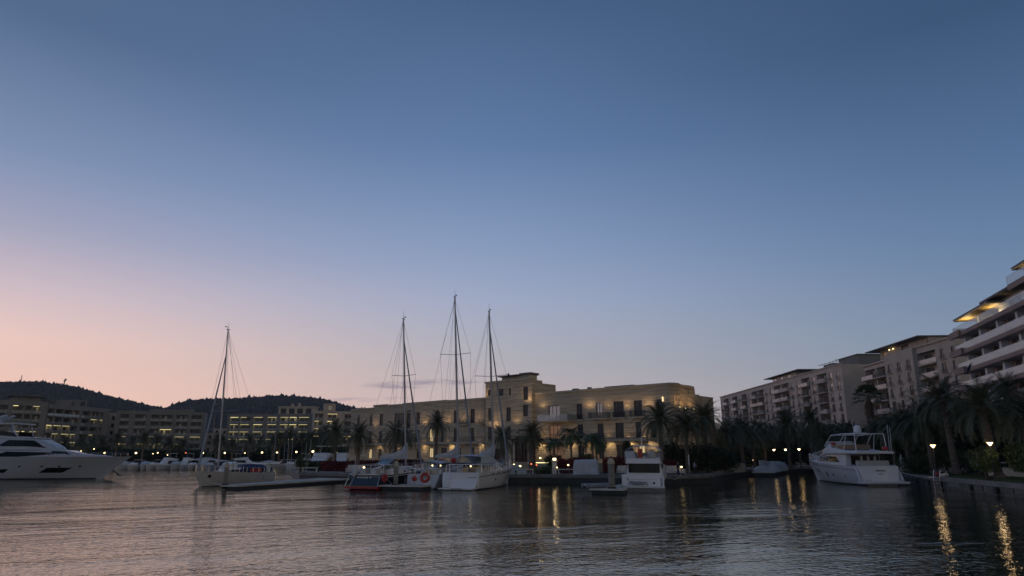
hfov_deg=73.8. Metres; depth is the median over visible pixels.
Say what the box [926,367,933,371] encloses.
window
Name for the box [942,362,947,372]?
window
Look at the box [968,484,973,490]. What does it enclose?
wall fender
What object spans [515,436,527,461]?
entrance door
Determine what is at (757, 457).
leafy tree
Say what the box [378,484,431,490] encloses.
floating dock
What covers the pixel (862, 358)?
roof
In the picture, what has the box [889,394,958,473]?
palm tree
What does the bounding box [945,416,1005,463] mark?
leafy tree
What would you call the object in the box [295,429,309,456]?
palm tree
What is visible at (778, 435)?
palm tree
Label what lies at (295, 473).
quay
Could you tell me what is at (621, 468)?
garden sofa
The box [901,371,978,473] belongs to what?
palm tree
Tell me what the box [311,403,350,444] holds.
apartment block
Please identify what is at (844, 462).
flybridge yacht
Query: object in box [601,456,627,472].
red hedge
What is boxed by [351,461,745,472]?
terrace
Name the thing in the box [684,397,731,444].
palm tree
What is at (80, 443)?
palm tree
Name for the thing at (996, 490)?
wall fender
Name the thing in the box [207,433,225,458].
palm tree
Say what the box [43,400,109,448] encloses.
apartment block
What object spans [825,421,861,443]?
palm tree
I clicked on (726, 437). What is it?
palm tree
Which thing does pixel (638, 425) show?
window
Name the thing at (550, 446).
palm tree
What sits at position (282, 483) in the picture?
floating dock
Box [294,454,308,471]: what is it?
round bush
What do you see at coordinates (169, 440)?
palm tree
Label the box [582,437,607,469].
palm tree
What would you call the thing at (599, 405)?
window
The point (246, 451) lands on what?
leafy tree
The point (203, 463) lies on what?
motorboat
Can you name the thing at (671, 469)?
garden sofa
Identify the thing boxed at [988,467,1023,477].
garden wall
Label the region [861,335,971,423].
apartment block
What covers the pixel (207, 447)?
house
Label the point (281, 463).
motorboat
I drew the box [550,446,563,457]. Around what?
window
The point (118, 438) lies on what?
palm tree
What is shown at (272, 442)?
palm tree
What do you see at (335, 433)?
palm tree
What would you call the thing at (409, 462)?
red hedge
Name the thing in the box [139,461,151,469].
motorboat
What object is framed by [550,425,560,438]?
window
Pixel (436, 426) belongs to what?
palm tree
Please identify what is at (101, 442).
palm tree
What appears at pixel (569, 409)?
stone hotel
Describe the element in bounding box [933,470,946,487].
swim ladder
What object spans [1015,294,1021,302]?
window
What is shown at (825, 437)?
palm tree
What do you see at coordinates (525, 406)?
window
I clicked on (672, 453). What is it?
leafy tree
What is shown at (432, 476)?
sailboat
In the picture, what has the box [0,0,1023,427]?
sky
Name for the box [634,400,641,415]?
window
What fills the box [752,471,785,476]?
boat hull
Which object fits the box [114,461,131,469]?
motorboat
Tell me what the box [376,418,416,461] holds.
palm tree
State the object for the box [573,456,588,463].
red hedge
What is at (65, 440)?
palm tree
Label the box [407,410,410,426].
window
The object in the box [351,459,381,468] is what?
red hedge
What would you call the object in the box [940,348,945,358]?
window
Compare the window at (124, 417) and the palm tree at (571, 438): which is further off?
the window at (124, 417)
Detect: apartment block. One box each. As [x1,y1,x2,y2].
[0,395,48,437]
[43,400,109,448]
[112,409,207,458]
[226,403,319,459]
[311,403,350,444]
[719,358,866,462]
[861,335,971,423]
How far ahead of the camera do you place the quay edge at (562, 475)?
88.17 m
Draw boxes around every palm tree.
[55,435,76,448]
[66,434,91,452]
[86,435,99,447]
[90,434,111,451]
[102,430,129,456]
[125,434,139,449]
[130,427,156,461]
[145,433,166,449]
[157,435,179,457]
[171,436,195,460]
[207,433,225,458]
[210,432,230,459]
[222,436,242,461]
[238,432,260,457]
[253,434,268,448]
[258,432,284,460]
[271,430,289,461]
[283,427,302,461]
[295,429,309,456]
[299,429,319,460]
[310,428,330,452]
[316,424,334,444]
[318,418,352,461]
[338,419,377,464]
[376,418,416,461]
[391,424,421,465]
[420,409,452,465]
[483,424,518,461]
[512,419,552,471]
[542,437,564,470]
[555,426,584,466]
[578,433,607,459]
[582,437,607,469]
[632,399,687,460]
[657,406,713,473]
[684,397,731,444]
[713,418,746,454]
[726,414,761,462]
[740,424,771,467]
[746,417,772,458]
[754,424,777,460]
[763,406,806,468]
[767,423,785,460]
[785,425,809,464]
[789,403,830,459]
[797,421,837,454]
[809,428,844,455]
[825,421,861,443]
[825,426,839,440]
[841,426,879,449]
[851,383,886,445]
[860,417,898,460]
[866,410,909,465]
[867,404,934,472]
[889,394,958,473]
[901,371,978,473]
[929,374,1023,478]
[937,401,979,471]
[976,389,1023,443]
[981,371,1023,406]
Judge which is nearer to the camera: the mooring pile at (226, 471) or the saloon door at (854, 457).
the mooring pile at (226, 471)
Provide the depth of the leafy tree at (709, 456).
99.83 m
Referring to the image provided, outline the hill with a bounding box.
[196,401,307,431]
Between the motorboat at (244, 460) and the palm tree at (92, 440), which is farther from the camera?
the palm tree at (92, 440)
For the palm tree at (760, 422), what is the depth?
171.09 m
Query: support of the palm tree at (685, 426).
on the quay
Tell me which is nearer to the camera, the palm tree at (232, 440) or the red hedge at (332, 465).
the red hedge at (332, 465)
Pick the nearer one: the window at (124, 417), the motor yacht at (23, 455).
the motor yacht at (23, 455)
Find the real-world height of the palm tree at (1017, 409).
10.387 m
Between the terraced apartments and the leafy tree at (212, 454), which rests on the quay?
the terraced apartments
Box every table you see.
[290,467,299,471]
[301,467,318,471]
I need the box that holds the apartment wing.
[105,413,116,447]
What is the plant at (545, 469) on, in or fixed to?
on the quay
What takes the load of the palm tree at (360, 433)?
on the quay
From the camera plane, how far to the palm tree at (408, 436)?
120.91 m
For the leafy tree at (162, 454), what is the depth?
226.89 m
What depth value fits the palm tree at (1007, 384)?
96.86 m
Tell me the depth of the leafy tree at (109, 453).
226.77 m
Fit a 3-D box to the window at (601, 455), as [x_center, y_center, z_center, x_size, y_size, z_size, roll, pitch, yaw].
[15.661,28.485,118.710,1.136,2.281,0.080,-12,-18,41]
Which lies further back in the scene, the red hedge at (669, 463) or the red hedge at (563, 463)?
the red hedge at (563, 463)
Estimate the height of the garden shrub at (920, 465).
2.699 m
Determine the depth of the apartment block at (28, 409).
254.38 m
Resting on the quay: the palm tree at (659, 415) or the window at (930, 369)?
the palm tree at (659, 415)
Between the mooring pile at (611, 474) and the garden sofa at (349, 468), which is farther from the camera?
the garden sofa at (349, 468)
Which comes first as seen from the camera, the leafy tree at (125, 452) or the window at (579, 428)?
the window at (579, 428)
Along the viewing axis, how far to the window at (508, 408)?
133.50 m
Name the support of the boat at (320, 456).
on the water
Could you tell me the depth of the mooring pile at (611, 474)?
64.25 m
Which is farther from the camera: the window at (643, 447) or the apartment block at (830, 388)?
the apartment block at (830, 388)
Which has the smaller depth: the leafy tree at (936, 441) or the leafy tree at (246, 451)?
the leafy tree at (936, 441)
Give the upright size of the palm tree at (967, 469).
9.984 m
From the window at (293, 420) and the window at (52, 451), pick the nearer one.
the window at (52, 451)
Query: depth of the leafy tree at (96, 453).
225.70 m
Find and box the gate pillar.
[551,458,556,473]
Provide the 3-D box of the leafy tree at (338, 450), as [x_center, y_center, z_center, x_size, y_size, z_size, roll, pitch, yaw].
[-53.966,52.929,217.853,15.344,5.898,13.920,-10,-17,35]
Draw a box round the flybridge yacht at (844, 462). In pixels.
[809,422,909,485]
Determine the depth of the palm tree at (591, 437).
97.04 m
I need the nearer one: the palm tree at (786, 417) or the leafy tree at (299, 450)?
the palm tree at (786, 417)
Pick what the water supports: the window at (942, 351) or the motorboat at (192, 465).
the motorboat at (192, 465)
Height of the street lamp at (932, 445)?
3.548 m
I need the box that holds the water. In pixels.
[0,468,1023,575]
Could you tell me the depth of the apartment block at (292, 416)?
291.42 m
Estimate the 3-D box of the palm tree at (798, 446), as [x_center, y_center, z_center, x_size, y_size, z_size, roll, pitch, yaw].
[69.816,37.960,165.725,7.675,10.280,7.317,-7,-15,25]
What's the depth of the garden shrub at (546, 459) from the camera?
108.06 m
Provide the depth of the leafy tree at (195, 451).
229.78 m
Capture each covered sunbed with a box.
[509,464,525,473]
[759,460,770,465]
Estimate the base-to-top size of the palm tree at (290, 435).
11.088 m
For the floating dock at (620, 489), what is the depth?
63.63 m
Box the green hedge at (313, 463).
[306,460,324,470]
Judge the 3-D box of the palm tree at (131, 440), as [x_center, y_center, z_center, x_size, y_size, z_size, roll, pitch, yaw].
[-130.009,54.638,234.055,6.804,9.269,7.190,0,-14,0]
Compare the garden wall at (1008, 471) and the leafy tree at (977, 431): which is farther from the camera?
the leafy tree at (977, 431)
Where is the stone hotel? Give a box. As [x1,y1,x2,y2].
[342,372,715,462]
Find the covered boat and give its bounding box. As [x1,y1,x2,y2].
[573,459,599,474]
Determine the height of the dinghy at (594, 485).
0.440 m
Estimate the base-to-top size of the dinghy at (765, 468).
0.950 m
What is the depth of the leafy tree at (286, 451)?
229.11 m
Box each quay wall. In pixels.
[299,469,812,484]
[903,477,1023,498]
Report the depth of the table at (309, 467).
104.02 m
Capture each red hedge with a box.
[320,460,351,470]
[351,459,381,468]
[391,459,423,467]
[556,458,573,472]
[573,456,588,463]
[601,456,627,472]
[662,460,676,473]
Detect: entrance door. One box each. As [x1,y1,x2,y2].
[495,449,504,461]
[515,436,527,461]
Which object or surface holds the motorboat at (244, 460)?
on the water
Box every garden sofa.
[345,465,365,472]
[616,465,627,474]
[663,466,685,474]
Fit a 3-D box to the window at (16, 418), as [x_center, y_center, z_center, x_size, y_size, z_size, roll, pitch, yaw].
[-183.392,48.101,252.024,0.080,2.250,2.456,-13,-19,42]
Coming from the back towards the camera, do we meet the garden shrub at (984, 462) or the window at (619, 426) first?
the window at (619, 426)
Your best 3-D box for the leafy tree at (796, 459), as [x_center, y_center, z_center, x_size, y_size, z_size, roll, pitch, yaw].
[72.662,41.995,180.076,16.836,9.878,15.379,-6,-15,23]
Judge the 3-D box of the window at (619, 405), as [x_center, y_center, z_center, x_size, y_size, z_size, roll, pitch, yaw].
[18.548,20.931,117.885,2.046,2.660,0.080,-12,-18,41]
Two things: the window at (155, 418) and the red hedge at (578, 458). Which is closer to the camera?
the red hedge at (578, 458)
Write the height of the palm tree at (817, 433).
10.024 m
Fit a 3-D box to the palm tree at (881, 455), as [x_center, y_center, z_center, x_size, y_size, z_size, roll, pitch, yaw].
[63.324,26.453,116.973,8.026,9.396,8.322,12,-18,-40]
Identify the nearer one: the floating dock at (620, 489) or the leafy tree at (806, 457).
the floating dock at (620, 489)
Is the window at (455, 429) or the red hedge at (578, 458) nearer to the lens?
the red hedge at (578, 458)
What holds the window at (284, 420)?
in the apartment block at (292, 416)
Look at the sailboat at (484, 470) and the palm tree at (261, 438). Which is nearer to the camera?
the sailboat at (484, 470)
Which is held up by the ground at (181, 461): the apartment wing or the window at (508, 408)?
the apartment wing
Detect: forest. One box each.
[0,380,211,431]
[166,392,364,427]
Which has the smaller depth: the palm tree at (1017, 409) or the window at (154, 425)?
the palm tree at (1017, 409)
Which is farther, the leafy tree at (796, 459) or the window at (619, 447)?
the leafy tree at (796, 459)
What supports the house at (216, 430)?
on the ground at (181, 461)
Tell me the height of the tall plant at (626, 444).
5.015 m
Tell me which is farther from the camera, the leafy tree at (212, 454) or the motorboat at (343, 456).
the leafy tree at (212, 454)
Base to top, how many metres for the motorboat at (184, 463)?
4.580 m
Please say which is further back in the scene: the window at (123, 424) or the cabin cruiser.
the window at (123, 424)
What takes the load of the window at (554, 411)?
in the stone hotel
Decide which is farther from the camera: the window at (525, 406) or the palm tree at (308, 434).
the palm tree at (308, 434)
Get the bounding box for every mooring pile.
[221,462,228,489]
[392,461,398,484]
[607,458,616,488]
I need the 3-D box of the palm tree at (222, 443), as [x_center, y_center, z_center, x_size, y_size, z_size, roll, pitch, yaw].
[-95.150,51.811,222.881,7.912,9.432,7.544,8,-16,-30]
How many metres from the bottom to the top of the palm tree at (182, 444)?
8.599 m
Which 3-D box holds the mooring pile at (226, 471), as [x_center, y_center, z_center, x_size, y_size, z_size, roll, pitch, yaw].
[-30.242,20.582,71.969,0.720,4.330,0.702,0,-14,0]
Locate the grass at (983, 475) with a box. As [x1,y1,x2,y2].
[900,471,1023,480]
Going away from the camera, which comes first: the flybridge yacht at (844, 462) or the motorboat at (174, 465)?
the flybridge yacht at (844, 462)
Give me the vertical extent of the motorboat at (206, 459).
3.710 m
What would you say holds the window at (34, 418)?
in the apartment block at (28, 409)
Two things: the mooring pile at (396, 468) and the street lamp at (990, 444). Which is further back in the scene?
the mooring pile at (396, 468)
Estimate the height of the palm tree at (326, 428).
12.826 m
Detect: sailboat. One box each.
[195,326,274,486]
[344,316,423,489]
[407,295,472,488]
[438,309,511,489]
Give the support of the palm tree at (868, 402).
on the lawn bank
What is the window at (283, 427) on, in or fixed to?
in the apartment block at (292, 416)
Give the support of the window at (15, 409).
in the apartment block at (28, 409)
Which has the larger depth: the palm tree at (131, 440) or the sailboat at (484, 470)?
the palm tree at (131, 440)
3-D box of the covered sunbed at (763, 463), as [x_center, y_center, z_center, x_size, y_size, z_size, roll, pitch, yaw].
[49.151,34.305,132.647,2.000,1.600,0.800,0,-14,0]
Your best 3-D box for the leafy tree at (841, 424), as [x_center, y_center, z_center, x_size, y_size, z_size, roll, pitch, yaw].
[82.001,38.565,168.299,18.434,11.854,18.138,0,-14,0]
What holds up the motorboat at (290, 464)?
on the water
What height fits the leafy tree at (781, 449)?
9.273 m
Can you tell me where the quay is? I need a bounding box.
[291,463,1023,494]
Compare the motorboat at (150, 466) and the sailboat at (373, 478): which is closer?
the sailboat at (373, 478)
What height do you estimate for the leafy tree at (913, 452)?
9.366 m
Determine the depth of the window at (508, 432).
132.61 m
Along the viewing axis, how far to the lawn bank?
72.83 m
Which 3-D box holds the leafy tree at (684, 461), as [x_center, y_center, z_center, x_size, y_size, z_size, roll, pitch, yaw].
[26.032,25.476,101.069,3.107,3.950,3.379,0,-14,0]
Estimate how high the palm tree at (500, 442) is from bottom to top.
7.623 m
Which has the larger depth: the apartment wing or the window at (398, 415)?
the apartment wing
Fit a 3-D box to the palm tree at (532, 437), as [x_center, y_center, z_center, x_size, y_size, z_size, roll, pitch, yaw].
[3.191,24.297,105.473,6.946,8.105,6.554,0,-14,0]
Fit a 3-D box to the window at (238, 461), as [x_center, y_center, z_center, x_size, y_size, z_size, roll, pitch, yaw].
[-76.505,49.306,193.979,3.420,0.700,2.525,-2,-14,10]
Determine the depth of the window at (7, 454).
103.43 m
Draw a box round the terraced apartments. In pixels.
[949,260,1023,466]
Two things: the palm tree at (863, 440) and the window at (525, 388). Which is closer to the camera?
the palm tree at (863, 440)
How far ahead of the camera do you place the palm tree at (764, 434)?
160.43 m
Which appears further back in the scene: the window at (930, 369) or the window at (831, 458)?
the window at (930, 369)
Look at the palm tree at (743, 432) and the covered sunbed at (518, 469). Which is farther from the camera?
the palm tree at (743, 432)
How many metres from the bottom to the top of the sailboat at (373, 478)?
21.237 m
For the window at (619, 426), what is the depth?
117.11 m
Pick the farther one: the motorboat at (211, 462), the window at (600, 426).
the motorboat at (211, 462)
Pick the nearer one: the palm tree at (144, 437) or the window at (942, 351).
the window at (942, 351)
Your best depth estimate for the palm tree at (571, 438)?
100.93 m
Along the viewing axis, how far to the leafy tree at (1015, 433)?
86.62 m
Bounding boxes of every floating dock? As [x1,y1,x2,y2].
[220,478,349,489]
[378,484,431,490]
[589,484,626,494]
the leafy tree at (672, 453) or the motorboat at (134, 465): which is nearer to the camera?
the leafy tree at (672, 453)
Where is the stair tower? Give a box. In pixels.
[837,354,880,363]
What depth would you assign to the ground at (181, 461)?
222.56 m
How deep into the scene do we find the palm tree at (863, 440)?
116.54 m
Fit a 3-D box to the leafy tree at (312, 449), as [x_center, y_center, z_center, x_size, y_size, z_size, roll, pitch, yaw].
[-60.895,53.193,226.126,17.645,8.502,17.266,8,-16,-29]
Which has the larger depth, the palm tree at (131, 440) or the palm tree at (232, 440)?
the palm tree at (131, 440)
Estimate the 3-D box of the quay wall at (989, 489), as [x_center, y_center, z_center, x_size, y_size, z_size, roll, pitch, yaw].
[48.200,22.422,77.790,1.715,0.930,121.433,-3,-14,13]
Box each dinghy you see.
[581,483,607,487]
[752,466,780,470]
[769,461,787,470]
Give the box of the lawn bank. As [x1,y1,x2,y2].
[903,472,1023,483]
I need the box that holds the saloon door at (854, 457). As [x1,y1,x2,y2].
[852,455,877,465]
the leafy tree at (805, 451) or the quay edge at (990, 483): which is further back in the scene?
the leafy tree at (805, 451)
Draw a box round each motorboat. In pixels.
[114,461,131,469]
[127,460,141,469]
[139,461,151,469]
[145,460,161,469]
[155,453,178,469]
[170,461,181,469]
[179,453,194,469]
[187,460,198,469]
[195,457,230,466]
[196,461,209,469]
[205,460,216,466]
[234,453,254,464]
[268,459,292,467]
[285,453,309,467]
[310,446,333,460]
[336,446,349,461]
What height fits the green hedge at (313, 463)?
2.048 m
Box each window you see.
[0,440,45,447]
[3,452,64,456]
[11,415,19,420]
[12,407,20,412]
[31,416,37,421]
[32,407,38,413]
[39,468,70,472]
[52,451,69,454]
[121,422,126,427]
[122,415,128,420]
[151,423,157,427]
[152,416,158,420]
[235,460,245,462]
[281,425,286,430]
[282,418,287,422]
[291,418,296,422]
[380,414,382,425]
[395,413,403,424]
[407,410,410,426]
[417,412,419,424]
[454,428,456,441]
[470,428,473,440]
[471,409,474,422]
[488,408,491,420]
[507,407,510,420]
[507,427,510,439]
[524,387,527,399]
[524,405,527,415]
[549,406,559,418]
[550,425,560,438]
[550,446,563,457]
[577,404,582,418]
[578,424,582,437]
[579,446,583,456]
[597,403,601,416]
[598,423,603,437]
[599,445,603,457]
[614,401,623,416]
[616,423,623,437]
[617,445,623,457]
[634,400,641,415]
[636,422,641,437]
[639,444,644,452]
[818,456,838,461]
[908,372,912,381]
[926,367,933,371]
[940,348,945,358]
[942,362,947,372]
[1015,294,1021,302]
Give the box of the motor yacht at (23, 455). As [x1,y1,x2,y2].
[0,414,131,478]
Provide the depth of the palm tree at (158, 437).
238.30 m
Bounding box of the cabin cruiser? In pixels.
[622,436,666,491]
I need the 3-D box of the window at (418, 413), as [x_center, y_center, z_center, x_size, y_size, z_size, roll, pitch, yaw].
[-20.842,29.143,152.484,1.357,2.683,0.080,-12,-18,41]
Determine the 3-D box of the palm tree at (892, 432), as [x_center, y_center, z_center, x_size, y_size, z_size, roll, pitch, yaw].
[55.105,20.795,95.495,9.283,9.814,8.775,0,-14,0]
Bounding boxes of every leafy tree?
[67,447,108,454]
[81,446,128,456]
[107,448,148,460]
[117,447,169,460]
[144,448,196,460]
[176,449,210,460]
[194,449,235,460]
[221,451,260,460]
[233,450,266,460]
[249,447,292,460]
[263,442,311,460]
[290,438,326,458]
[299,436,341,457]
[322,447,348,452]
[657,438,684,468]
[679,446,695,469]
[681,441,726,472]
[716,421,783,465]
[724,436,767,466]
[733,432,793,465]
[771,430,810,464]
[785,426,818,464]
[790,436,817,464]
[806,420,853,455]
[863,430,903,466]
[870,408,918,437]
[909,417,938,469]
[914,412,973,472]
[942,412,983,473]
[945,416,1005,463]
[968,421,1022,466]
[980,402,1023,466]
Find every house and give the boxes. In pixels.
[204,438,224,452]
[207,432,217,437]
[214,428,226,438]
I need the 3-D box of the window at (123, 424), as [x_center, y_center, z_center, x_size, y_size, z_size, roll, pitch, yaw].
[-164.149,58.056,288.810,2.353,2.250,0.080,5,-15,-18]
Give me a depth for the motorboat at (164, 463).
170.76 m
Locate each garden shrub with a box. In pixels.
[543,453,562,468]
[578,454,594,459]
[894,454,942,473]
[964,446,1001,479]
[1000,440,1023,472]
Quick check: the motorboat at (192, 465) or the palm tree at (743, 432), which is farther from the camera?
the motorboat at (192, 465)
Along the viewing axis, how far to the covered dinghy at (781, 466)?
127.95 m
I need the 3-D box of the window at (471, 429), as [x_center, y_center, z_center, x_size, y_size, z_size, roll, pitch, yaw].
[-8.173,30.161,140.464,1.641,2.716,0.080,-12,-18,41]
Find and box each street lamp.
[930,444,937,476]
[986,442,996,479]
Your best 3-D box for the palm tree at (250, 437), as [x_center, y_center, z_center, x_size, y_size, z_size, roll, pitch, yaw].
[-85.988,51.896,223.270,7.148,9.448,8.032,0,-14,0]
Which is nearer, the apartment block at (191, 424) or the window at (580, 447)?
the window at (580, 447)
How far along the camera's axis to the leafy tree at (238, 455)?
230.22 m
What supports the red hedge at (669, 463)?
on the quay
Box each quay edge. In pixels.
[299,467,811,478]
[901,473,1023,488]
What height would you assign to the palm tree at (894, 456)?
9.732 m
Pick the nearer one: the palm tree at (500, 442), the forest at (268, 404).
the palm tree at (500, 442)
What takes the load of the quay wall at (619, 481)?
on the quay
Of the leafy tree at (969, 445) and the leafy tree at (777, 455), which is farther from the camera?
the leafy tree at (777, 455)
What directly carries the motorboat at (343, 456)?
on the water
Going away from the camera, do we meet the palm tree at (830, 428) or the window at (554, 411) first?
the window at (554, 411)
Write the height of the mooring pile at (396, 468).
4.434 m
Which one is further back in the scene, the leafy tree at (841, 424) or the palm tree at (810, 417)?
the leafy tree at (841, 424)
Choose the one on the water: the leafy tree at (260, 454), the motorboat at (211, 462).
the motorboat at (211, 462)
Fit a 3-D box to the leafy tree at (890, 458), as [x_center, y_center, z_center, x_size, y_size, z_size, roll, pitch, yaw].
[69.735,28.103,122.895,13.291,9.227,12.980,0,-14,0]
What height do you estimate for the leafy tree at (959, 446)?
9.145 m
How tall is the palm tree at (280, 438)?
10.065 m
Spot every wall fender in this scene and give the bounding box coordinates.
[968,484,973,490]
[993,487,998,493]
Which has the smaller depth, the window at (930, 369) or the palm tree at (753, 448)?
the palm tree at (753, 448)
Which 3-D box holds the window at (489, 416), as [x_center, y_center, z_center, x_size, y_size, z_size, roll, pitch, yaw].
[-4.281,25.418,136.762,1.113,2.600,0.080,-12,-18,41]
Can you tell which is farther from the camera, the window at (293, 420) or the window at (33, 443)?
the window at (293, 420)
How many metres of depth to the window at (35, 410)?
256.99 m
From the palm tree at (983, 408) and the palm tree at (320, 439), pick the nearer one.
the palm tree at (983, 408)
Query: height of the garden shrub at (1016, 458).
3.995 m
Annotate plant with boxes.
[532,466,551,473]
[622,440,633,456]
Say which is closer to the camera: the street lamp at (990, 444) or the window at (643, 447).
the street lamp at (990, 444)
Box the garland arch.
[809,451,821,468]
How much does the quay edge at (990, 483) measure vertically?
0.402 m
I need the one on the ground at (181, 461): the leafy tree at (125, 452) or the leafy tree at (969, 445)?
the leafy tree at (125, 452)
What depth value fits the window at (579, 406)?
123.42 m
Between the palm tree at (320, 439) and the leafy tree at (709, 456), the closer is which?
the leafy tree at (709, 456)
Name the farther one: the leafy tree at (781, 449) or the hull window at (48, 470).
the leafy tree at (781, 449)
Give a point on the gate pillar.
(554, 465)
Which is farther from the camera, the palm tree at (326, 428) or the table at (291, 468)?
the palm tree at (326, 428)
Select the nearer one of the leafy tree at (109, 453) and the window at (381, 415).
the window at (381, 415)
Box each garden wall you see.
[939,463,951,472]
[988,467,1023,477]
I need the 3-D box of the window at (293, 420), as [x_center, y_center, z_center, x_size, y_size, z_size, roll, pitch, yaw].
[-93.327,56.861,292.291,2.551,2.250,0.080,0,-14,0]
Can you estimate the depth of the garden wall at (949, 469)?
93.96 m
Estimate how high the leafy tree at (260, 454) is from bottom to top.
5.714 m
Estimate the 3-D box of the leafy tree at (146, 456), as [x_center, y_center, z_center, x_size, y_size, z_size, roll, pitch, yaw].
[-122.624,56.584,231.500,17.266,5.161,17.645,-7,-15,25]
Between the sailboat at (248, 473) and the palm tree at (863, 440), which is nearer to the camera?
the sailboat at (248, 473)
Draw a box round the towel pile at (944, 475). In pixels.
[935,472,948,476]
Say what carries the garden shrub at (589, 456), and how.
on the quay
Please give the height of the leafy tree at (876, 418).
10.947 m
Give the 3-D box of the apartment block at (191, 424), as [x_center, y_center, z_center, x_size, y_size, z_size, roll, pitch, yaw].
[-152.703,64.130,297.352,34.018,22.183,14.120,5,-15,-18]
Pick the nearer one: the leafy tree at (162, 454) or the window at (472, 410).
the window at (472, 410)
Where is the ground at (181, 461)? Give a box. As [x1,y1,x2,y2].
[127,461,286,462]
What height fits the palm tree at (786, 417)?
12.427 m

